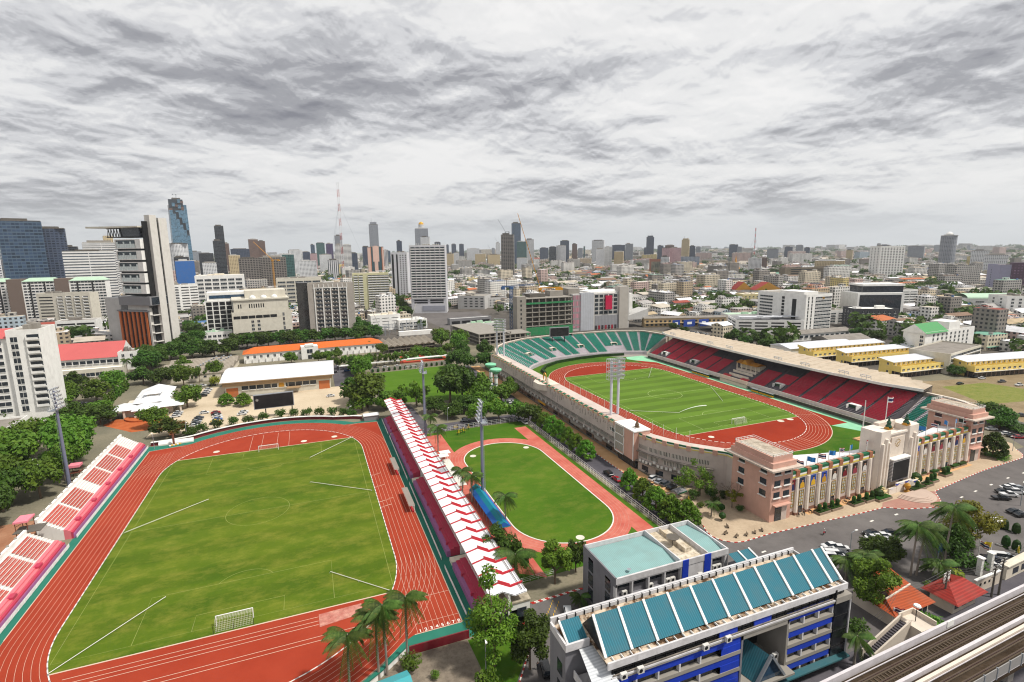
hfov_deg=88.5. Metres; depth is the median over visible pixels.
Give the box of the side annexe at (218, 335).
[203,328,232,343]
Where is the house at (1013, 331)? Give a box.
[1005,325,1023,338]
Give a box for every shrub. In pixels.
[189,424,200,431]
[197,422,208,431]
[209,375,220,385]
[210,419,223,428]
[228,416,238,424]
[241,415,255,422]
[258,412,269,419]
[274,408,285,416]
[289,408,298,415]
[300,406,312,415]
[314,406,324,415]
[326,407,337,415]
[338,407,346,415]
[345,408,356,414]
[399,649,421,673]
[430,669,439,678]
[474,664,503,681]
[688,488,699,499]
[696,501,704,506]
[704,487,718,496]
[710,496,720,501]
[719,490,725,499]
[735,504,744,510]
[848,616,870,632]
[920,610,944,625]
[935,566,964,577]
[947,549,989,570]
[980,450,1012,460]
[1001,519,1008,529]
[1001,535,1010,546]
[1005,425,1023,432]
[1011,523,1020,533]
[1011,539,1021,550]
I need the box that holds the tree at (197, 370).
[191,366,206,382]
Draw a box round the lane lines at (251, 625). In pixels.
[0,421,461,681]
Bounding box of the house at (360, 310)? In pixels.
[355,309,365,318]
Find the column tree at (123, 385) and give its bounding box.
[121,382,124,392]
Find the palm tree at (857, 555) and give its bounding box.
[846,552,878,562]
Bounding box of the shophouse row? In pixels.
[641,315,725,326]
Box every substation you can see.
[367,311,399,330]
[397,316,426,329]
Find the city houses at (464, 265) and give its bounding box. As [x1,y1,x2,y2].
[0,243,1023,351]
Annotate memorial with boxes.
[888,478,936,502]
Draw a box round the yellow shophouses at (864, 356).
[835,343,913,365]
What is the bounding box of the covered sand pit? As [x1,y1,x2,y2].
[319,603,361,626]
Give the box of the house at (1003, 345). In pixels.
[999,335,1023,351]
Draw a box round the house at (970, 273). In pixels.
[944,263,980,284]
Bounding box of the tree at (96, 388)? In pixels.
[79,378,112,400]
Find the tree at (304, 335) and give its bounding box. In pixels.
[295,329,313,342]
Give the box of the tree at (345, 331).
[334,327,353,339]
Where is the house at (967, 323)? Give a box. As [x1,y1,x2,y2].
[963,321,971,325]
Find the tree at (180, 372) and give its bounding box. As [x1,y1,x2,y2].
[171,363,193,384]
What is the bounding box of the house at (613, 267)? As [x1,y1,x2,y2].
[610,263,627,270]
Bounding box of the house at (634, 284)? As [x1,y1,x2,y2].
[630,280,648,293]
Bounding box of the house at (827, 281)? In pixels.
[825,275,851,285]
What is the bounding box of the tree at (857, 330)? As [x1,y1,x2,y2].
[848,327,864,334]
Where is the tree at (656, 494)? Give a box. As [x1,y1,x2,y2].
[641,485,667,510]
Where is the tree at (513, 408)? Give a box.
[506,399,531,417]
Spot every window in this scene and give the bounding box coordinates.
[0,375,6,379]
[0,382,7,386]
[0,389,9,393]
[0,395,10,399]
[0,402,11,406]
[0,408,13,413]
[10,337,17,342]
[11,344,18,349]
[12,351,19,356]
[14,358,20,363]
[15,365,21,370]
[16,372,23,377]
[17,379,24,384]
[18,386,26,390]
[20,392,27,397]
[21,399,28,404]
[22,406,29,411]
[23,285,34,318]
[70,281,77,291]
[86,373,94,376]
[249,385,255,389]
[264,384,270,388]
[391,254,394,287]
[396,254,398,293]
[414,299,443,303]
[517,606,526,617]
[557,656,561,676]
[588,558,592,572]
[588,571,592,587]
[588,586,592,602]
[604,591,609,600]
[605,575,609,592]
[617,583,628,588]
[633,578,645,583]
[639,444,647,449]
[639,452,646,458]
[648,447,657,453]
[648,456,657,462]
[650,574,661,579]
[659,450,669,456]
[663,460,673,466]
[666,569,677,574]
[671,454,682,459]
[675,464,686,469]
[684,457,695,461]
[697,459,709,464]
[736,477,743,485]
[737,466,744,474]
[757,488,765,497]
[758,477,766,485]
[773,480,781,488]
[773,492,780,499]
[782,490,789,497]
[783,478,790,485]
[790,492,793,507]
[798,489,803,505]
[809,486,814,501]
[813,323,828,326]
[814,313,829,315]
[814,317,829,319]
[814,320,829,322]
[815,303,830,305]
[815,306,830,309]
[815,310,830,312]
[816,300,831,302]
[820,483,825,498]
[831,480,835,495]
[841,477,845,492]
[851,474,855,489]
[861,472,865,486]
[869,248,903,275]
[922,455,925,468]
[930,452,934,465]
[934,412,941,417]
[938,450,941,463]
[946,448,949,461]
[953,446,957,459]
[961,444,964,456]
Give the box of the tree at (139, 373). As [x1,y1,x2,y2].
[125,365,154,383]
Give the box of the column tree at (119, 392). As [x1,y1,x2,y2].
[115,385,121,395]
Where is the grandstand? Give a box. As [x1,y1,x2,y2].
[647,329,932,425]
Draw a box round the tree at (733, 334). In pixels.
[723,328,742,339]
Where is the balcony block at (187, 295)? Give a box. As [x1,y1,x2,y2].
[174,283,199,310]
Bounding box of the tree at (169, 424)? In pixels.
[146,417,189,436]
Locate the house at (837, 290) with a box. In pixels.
[828,283,849,307]
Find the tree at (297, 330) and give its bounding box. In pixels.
[288,328,301,342]
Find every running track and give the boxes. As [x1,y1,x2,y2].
[0,422,460,681]
[549,362,831,451]
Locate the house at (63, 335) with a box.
[55,327,71,343]
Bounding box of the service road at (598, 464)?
[405,365,707,533]
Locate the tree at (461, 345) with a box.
[455,341,469,352]
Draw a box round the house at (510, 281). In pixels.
[504,277,516,287]
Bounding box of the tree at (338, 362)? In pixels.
[334,357,342,366]
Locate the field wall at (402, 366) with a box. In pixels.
[370,361,445,371]
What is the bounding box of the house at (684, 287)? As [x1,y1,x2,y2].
[676,279,692,296]
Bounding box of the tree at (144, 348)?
[134,346,152,350]
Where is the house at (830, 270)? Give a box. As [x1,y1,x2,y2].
[823,265,850,278]
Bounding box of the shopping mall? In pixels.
[561,286,647,330]
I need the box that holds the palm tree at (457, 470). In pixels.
[450,466,472,491]
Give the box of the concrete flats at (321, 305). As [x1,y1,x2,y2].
[296,282,355,331]
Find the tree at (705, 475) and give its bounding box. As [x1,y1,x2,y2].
[673,458,716,495]
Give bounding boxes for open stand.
[0,530,65,629]
[34,434,145,540]
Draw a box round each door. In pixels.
[781,505,786,519]
[974,449,978,460]
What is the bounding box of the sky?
[0,0,1023,254]
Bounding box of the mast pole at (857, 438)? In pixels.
[853,400,865,440]
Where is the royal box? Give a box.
[720,359,765,388]
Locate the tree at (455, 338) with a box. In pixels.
[449,333,465,348]
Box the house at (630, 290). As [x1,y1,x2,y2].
[611,285,632,293]
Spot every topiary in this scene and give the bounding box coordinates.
[718,503,724,511]
[719,512,725,518]
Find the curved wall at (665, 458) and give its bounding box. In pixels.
[635,433,732,492]
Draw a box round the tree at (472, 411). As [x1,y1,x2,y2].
[465,401,490,418]
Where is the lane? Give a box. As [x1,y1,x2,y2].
[0,521,35,552]
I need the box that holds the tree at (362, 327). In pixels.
[355,325,370,337]
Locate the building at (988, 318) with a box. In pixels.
[971,305,1008,332]
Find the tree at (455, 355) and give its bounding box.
[444,348,465,363]
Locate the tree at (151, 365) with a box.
[131,357,161,368]
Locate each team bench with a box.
[751,387,758,392]
[765,392,773,397]
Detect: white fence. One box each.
[423,416,519,430]
[525,418,666,525]
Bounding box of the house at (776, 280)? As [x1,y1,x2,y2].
[763,274,783,286]
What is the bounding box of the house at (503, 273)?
[498,269,512,278]
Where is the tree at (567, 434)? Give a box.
[560,426,574,444]
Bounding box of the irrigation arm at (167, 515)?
[123,499,208,533]
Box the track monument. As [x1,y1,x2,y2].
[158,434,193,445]
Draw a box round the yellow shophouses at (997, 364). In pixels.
[953,351,1023,377]
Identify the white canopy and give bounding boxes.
[438,453,448,462]
[439,450,450,459]
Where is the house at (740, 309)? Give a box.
[728,307,752,311]
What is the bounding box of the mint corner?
[832,421,865,430]
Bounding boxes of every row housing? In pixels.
[458,293,491,308]
[488,295,506,307]
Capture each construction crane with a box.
[256,244,279,287]
[501,282,542,329]
[518,215,562,292]
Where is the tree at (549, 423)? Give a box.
[542,415,556,432]
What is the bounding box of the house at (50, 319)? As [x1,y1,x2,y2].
[26,317,55,322]
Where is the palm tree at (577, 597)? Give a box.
[569,592,590,607]
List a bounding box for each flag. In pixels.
[806,456,815,465]
[817,453,825,462]
[828,451,835,460]
[885,396,893,420]
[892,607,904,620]
[919,426,926,435]
[931,423,938,431]
[978,541,988,554]
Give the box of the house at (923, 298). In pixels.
[915,293,936,306]
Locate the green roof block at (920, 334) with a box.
[902,319,974,346]
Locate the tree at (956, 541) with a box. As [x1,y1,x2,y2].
[932,522,975,556]
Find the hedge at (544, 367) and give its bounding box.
[541,353,623,372]
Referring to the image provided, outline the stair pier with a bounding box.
[614,419,650,468]
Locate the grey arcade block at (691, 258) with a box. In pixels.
[681,256,699,265]
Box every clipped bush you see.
[873,488,883,496]
[911,472,922,481]
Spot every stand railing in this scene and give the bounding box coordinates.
[0,544,69,632]
[76,447,148,536]
[389,435,406,477]
[409,482,441,559]
[444,565,466,613]
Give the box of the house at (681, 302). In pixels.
[669,300,689,305]
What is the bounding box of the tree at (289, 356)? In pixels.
[282,352,297,362]
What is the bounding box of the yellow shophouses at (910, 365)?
[878,353,968,376]
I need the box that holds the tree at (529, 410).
[515,403,542,422]
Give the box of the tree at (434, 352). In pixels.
[429,347,439,357]
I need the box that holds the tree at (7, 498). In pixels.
[0,485,17,510]
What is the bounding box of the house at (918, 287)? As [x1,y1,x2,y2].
[915,285,934,288]
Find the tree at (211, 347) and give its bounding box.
[199,340,223,356]
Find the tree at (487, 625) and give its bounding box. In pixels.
[462,563,520,666]
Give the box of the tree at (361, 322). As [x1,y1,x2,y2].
[353,320,373,325]
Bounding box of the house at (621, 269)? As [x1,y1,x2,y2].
[617,265,633,274]
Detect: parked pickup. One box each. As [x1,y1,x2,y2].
[990,494,1011,500]
[998,490,1019,497]
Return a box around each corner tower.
[724,435,803,522]
[920,396,994,461]
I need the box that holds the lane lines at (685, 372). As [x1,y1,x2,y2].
[549,362,832,451]
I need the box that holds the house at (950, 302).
[938,293,961,312]
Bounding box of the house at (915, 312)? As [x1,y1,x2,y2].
[910,308,919,317]
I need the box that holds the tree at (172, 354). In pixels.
[165,342,182,359]
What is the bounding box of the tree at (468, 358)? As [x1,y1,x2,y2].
[459,352,476,368]
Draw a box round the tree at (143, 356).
[131,349,161,370]
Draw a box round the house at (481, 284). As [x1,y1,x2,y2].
[477,277,496,292]
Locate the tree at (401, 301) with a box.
[396,296,408,305]
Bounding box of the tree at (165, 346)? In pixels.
[152,343,171,360]
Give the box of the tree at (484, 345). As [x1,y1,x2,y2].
[476,339,493,352]
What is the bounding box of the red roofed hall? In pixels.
[58,340,131,368]
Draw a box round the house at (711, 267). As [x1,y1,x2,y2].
[707,264,727,272]
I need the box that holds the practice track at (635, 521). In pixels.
[427,426,652,576]
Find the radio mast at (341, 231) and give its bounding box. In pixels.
[330,182,369,276]
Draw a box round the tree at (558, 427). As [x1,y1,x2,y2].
[550,419,565,438]
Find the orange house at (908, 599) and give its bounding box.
[852,568,934,624]
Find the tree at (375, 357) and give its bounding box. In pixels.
[370,353,380,364]
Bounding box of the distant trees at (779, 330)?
[41,244,1023,351]
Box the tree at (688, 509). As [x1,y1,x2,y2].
[674,499,702,525]
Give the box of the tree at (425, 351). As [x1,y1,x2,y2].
[422,347,432,355]
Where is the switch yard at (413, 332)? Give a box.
[379,319,431,335]
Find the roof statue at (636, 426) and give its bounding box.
[632,418,640,428]
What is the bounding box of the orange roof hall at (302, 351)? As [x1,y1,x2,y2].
[242,338,382,363]
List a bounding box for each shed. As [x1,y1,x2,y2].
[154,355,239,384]
[378,670,412,681]
[770,339,846,352]
[786,327,849,341]
[810,333,870,340]
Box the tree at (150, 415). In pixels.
[134,405,168,425]
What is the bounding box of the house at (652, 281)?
[647,279,662,288]
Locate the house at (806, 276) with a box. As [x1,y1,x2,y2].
[798,270,820,282]
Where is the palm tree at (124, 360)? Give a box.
[120,358,131,372]
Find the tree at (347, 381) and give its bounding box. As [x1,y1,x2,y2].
[339,377,355,397]
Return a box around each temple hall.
[732,281,750,292]
[750,281,779,292]
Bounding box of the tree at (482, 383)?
[465,371,492,396]
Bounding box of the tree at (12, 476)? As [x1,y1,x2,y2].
[0,465,28,511]
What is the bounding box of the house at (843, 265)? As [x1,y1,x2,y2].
[830,264,852,271]
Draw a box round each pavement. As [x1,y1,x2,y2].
[471,366,670,492]
[665,425,1021,541]
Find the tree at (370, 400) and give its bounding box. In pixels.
[346,393,375,410]
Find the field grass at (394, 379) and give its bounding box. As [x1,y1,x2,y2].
[375,365,466,402]
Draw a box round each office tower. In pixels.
[0,218,49,278]
[0,260,3,277]
[42,226,67,277]
[62,249,120,296]
[68,245,77,250]
[82,240,122,292]
[103,235,112,241]
[169,243,189,269]
[174,256,188,280]
[175,259,195,283]
[192,251,200,260]
[199,253,213,274]
[202,261,216,274]
[213,239,224,273]
[214,225,227,273]
[225,242,229,270]
[228,254,239,273]
[230,248,249,257]
[238,257,261,279]
[248,238,258,257]
[258,240,265,256]
[258,255,286,285]
[282,253,295,276]
[288,249,302,273]
[299,260,317,276]
[303,251,309,260]
[310,244,314,252]
[310,253,317,268]
[316,242,324,265]
[319,254,331,270]
[326,243,333,258]
[327,259,339,277]
[334,235,341,244]
[335,243,343,263]
[343,244,351,266]
[352,252,357,269]
[362,246,367,265]
[367,246,384,271]
[369,222,378,245]
[384,249,388,265]
[396,240,401,251]
[415,222,427,244]
[420,236,429,244]
[447,253,453,265]
[451,244,455,252]
[454,252,458,263]
[459,244,463,255]
[467,248,478,262]
[475,253,485,264]
[487,254,499,264]
[496,242,499,253]
[501,233,514,274]
[511,222,520,263]
[517,241,526,257]
[517,257,526,268]
[525,238,533,259]
[540,247,548,259]
[549,246,555,260]
[556,245,565,261]
[560,240,568,261]
[572,243,576,258]
[578,248,582,257]
[592,240,604,261]
[596,248,603,265]
[604,246,611,265]
[612,245,624,259]
[614,251,623,263]
[625,243,632,259]
[646,236,653,254]
[657,245,662,258]
[661,255,669,262]
[662,247,669,255]
[670,247,680,261]
[681,236,689,255]
[689,245,694,255]
[696,246,700,252]
[729,244,737,256]
[748,257,761,270]
[759,257,766,267]
[767,249,778,257]
[784,246,792,256]
[795,245,802,250]
[804,247,809,252]
[814,260,844,265]
[846,249,852,259]
[907,246,924,257]
[934,245,939,251]
[938,232,957,263]
[970,249,989,262]
[982,253,1007,270]
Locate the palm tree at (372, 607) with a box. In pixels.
[360,598,403,675]
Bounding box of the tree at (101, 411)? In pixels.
[74,403,118,424]
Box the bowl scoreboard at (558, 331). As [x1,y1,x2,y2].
[549,327,568,341]
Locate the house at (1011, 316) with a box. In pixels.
[1008,314,1018,318]
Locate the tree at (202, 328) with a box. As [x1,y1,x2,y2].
[197,326,207,331]
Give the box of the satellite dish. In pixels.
[666,533,679,545]
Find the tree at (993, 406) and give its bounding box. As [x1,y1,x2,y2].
[975,401,1007,413]
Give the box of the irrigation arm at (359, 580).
[330,571,388,589]
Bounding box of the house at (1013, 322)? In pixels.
[1007,318,1023,325]
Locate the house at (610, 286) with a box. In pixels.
[606,284,622,288]
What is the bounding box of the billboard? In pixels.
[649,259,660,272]
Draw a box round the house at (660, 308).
[649,303,673,315]
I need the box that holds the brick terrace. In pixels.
[103,419,159,431]
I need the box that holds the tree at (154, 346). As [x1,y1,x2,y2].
[141,344,160,348]
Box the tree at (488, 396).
[472,390,498,405]
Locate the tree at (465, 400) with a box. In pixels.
[455,394,477,410]
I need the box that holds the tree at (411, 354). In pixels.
[406,348,418,357]
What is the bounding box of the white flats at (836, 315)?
[830,307,842,323]
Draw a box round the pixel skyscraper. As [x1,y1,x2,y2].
[168,198,192,259]
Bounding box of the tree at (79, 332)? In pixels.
[70,329,90,337]
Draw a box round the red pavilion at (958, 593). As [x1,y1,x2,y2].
[920,574,987,613]
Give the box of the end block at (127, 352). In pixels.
[117,346,138,369]
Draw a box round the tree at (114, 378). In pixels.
[98,369,126,388]
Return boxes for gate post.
[975,555,985,576]
[985,550,996,570]
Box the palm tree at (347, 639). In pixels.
[320,626,373,681]
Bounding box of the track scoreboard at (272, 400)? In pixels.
[253,391,293,414]
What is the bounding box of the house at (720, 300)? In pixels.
[715,295,739,308]
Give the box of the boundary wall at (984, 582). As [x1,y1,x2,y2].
[974,569,1000,589]
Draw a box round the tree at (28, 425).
[0,417,45,436]
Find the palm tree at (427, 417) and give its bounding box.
[421,413,437,435]
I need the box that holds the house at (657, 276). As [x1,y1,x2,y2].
[648,273,663,280]
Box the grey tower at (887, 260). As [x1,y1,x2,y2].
[868,245,905,276]
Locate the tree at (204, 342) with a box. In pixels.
[188,338,210,355]
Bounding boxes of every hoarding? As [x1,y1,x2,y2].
[672,320,679,326]
[683,319,694,326]
[698,319,708,325]
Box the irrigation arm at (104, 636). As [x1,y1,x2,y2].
[47,596,165,674]
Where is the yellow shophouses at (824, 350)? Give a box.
[798,338,884,359]
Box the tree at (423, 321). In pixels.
[417,319,425,325]
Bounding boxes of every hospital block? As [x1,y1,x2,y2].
[194,273,244,303]
[276,276,320,303]
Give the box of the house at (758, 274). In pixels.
[752,269,769,283]
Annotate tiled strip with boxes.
[805,463,971,514]
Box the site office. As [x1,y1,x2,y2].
[466,320,501,325]
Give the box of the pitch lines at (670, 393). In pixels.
[585,369,770,429]
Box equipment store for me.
[363,412,378,420]
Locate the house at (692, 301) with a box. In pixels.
[688,299,707,302]
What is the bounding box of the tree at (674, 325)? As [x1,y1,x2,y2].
[668,323,679,328]
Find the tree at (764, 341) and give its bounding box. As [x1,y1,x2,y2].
[757,337,776,344]
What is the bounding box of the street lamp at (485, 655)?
[485,639,486,670]
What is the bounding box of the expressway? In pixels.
[599,270,820,283]
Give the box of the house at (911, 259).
[904,257,917,263]
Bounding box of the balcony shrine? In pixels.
[533,372,559,390]
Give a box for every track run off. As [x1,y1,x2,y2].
[636,360,681,371]
[778,405,846,424]
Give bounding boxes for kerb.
[47,430,396,681]
[464,442,613,543]
[519,624,528,681]
[530,588,580,602]
[532,588,582,603]
[564,365,806,442]
[703,449,1022,542]
[996,543,1019,553]
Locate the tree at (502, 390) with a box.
[491,384,513,401]
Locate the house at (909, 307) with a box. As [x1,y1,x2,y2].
[903,306,919,310]
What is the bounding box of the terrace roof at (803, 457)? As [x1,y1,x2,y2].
[793,425,953,465]
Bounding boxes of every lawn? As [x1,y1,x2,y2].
[427,421,658,582]
[468,628,526,681]
[533,356,860,454]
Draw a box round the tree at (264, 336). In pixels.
[254,331,274,345]
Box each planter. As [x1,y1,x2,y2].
[813,502,830,515]
[827,498,843,511]
[847,494,864,506]
[861,490,875,502]
[875,493,892,502]
[909,481,926,490]
[920,477,933,487]
[929,473,939,482]
[930,469,939,473]
[938,466,952,476]
[950,463,959,468]
[958,461,966,466]
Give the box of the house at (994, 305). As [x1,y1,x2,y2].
[976,303,1002,307]
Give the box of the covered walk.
[339,354,446,366]
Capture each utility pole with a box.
[943,570,950,588]
[990,565,998,597]
[997,557,1006,595]
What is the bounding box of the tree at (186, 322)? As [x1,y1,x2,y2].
[182,319,194,330]
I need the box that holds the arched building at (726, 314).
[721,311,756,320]
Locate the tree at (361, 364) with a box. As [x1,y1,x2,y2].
[350,356,371,375]
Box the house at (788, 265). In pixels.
[781,264,800,267]
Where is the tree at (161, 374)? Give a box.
[146,366,172,383]
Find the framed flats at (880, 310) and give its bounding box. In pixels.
[841,305,898,327]
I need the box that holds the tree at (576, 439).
[568,433,582,451]
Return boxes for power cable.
[871,545,1023,625]
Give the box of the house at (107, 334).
[94,331,112,340]
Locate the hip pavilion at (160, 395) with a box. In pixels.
[110,384,184,421]
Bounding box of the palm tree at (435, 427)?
[427,424,447,451]
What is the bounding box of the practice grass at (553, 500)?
[465,443,612,542]
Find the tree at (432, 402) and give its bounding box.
[421,395,446,412]
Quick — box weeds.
[943,383,1023,402]
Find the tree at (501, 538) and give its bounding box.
[481,521,516,548]
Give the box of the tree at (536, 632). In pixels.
[509,608,550,669]
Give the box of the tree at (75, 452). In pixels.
[38,441,86,480]
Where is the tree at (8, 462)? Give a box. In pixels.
[0,452,25,471]
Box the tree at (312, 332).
[307,329,319,341]
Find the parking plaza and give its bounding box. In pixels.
[146,386,368,437]
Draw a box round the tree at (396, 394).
[387,390,407,402]
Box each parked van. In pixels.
[824,548,844,555]
[826,551,837,559]
[980,554,1002,563]
[987,550,1010,559]
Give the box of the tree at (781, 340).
[775,334,790,342]
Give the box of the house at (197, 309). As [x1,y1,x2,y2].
[190,302,205,319]
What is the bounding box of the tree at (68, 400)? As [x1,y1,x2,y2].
[64,395,73,405]
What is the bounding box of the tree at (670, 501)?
[656,493,684,523]
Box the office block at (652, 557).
[583,520,728,605]
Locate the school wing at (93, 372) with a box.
[62,364,126,377]
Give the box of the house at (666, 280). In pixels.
[663,278,678,282]
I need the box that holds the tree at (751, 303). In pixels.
[741,300,755,307]
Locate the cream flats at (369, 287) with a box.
[352,272,388,309]
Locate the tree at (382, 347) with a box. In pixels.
[375,343,387,353]
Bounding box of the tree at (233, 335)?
[229,333,247,343]
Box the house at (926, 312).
[918,306,938,320]
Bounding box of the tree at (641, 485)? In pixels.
[632,477,651,501]
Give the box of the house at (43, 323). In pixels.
[40,322,54,324]
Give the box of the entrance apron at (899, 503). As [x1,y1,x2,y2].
[882,491,939,508]
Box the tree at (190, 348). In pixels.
[177,339,202,357]
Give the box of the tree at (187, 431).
[182,427,196,435]
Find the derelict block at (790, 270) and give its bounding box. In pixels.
[779,266,824,278]
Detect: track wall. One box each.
[151,415,362,445]
[363,643,408,681]
[409,629,468,654]
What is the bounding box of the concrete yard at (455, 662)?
[385,640,480,681]
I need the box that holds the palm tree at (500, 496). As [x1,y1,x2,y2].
[492,491,517,518]
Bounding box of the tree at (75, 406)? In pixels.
[64,401,91,415]
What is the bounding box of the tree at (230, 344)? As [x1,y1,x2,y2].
[218,337,240,355]
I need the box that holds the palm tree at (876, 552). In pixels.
[851,549,884,560]
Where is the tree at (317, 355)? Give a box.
[311,350,323,360]
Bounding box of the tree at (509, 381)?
[499,376,519,393]
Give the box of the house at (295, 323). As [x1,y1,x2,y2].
[292,318,299,328]
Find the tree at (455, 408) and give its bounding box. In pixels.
[441,399,462,416]
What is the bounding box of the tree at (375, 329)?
[365,324,383,337]
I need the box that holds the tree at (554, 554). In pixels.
[541,538,572,583]
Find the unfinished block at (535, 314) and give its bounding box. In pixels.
[513,290,572,335]
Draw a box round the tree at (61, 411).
[47,407,76,417]
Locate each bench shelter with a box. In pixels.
[390,457,398,474]
[402,487,414,511]
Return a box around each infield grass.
[48,437,395,673]
[565,368,796,435]
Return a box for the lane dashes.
[762,472,1023,552]
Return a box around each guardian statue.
[884,418,892,429]
[902,414,910,425]
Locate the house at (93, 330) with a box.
[85,329,98,335]
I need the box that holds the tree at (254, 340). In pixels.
[249,331,264,346]
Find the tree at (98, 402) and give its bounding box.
[85,399,113,404]
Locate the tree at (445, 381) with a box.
[432,362,467,402]
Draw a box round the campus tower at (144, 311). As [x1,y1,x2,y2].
[85,215,179,347]
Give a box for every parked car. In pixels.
[611,475,620,481]
[654,478,664,483]
[666,484,677,489]
[820,541,835,547]
[832,543,850,551]
[838,549,850,555]
[862,528,877,534]
[877,531,890,536]
[881,528,900,534]
[985,426,997,430]
[985,561,1001,568]
[994,488,1006,491]
[999,484,1011,487]
[1005,507,1023,513]
[1012,434,1023,438]
[1012,485,1023,489]
[1012,511,1023,517]
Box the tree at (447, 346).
[442,343,453,351]
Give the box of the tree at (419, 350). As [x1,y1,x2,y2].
[414,347,422,356]
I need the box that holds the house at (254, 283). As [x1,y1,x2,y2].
[245,279,267,287]
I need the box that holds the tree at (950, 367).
[946,364,953,374]
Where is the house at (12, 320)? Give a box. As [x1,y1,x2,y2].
[0,312,26,328]
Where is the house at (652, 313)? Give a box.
[633,311,657,322]
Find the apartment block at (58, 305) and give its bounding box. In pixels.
[36,291,101,320]
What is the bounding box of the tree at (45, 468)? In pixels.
[8,455,63,498]
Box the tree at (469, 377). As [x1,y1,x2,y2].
[452,365,476,394]
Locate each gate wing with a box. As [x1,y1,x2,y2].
[789,450,874,515]
[915,425,970,475]
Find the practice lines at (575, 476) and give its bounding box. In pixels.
[452,439,628,550]
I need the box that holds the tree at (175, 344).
[168,340,185,354]
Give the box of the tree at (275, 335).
[269,330,288,344]
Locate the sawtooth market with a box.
[380,334,436,352]
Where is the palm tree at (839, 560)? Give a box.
[829,555,855,585]
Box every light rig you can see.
[493,319,505,355]
[606,357,625,414]
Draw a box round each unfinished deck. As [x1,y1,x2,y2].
[450,322,511,344]
[502,329,530,341]
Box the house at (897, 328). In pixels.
[894,321,913,336]
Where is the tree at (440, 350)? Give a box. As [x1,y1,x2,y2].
[436,347,446,357]
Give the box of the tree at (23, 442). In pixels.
[0,426,42,456]
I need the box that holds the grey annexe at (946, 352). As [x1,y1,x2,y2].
[909,340,981,373]
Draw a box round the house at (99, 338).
[73,335,105,342]
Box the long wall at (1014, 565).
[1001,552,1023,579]
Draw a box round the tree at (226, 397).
[217,392,234,404]
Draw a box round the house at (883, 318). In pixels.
[864,315,895,332]
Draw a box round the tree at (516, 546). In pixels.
[509,539,530,573]
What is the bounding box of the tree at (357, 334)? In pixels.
[346,326,365,338]
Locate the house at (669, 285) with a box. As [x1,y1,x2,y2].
[658,281,676,293]
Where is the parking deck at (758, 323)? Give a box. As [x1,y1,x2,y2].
[728,315,803,334]
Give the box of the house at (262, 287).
[239,286,265,289]
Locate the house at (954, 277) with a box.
[937,273,961,281]
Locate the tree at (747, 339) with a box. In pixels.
[738,335,753,342]
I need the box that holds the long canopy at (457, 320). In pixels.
[447,315,490,324]
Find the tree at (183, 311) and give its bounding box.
[178,310,190,313]
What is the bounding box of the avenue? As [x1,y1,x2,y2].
[517,421,1023,681]
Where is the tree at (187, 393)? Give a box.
[171,384,202,406]
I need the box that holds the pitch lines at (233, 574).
[50,440,392,664]
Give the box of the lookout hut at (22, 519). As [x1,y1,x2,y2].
[12,513,47,536]
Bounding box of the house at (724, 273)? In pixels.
[712,269,728,278]
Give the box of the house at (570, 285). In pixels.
[559,284,577,287]
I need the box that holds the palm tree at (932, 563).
[918,558,959,579]
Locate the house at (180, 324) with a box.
[179,319,182,333]
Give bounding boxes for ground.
[0,330,1023,681]
[183,247,1004,376]
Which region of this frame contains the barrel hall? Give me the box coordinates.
[954,293,1015,305]
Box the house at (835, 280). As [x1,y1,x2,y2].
[830,275,848,285]
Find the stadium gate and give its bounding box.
[859,418,919,489]
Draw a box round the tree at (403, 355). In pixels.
[396,350,407,362]
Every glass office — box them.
[204,290,243,332]
[840,282,905,312]
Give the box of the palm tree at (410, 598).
[383,590,427,654]
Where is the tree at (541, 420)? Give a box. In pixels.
[536,411,549,426]
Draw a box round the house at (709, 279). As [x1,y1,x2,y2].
[696,273,719,286]
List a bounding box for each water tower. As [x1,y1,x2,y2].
[485,363,495,388]
[490,367,501,385]
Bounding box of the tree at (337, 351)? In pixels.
[332,347,342,356]
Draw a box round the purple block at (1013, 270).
[985,262,1023,288]
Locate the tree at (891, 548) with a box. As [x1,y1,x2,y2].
[857,533,906,562]
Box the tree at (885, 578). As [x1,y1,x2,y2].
[851,557,902,604]
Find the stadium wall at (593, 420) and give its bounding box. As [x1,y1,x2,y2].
[491,353,625,454]
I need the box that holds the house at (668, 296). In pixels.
[648,289,674,302]
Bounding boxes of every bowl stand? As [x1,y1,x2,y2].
[495,330,668,380]
[901,392,985,440]
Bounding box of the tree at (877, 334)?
[869,329,887,339]
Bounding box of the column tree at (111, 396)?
[109,390,114,400]
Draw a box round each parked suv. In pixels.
[539,658,549,678]
[563,605,571,612]
[603,469,613,476]
[648,474,659,480]
[659,480,671,486]
[1009,487,1023,494]
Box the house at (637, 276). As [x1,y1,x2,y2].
[619,275,642,279]
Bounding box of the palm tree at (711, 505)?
[704,500,720,516]
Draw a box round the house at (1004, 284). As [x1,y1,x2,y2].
[992,277,1021,292]
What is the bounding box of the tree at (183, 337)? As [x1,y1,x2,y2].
[171,332,194,341]
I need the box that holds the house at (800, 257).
[788,253,811,263]
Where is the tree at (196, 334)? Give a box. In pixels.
[187,330,205,339]
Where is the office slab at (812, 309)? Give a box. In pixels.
[757,289,832,329]
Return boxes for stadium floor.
[518,354,647,455]
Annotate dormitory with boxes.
[0,278,10,315]
[6,277,55,320]
[53,276,111,319]
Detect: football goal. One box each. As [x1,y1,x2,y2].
[212,607,253,634]
[258,443,278,449]
[732,417,746,425]
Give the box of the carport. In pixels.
[699,321,723,328]
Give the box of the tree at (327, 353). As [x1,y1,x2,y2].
[321,350,333,357]
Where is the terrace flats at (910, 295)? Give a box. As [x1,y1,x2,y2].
[903,287,917,303]
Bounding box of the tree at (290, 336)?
[278,330,299,343]

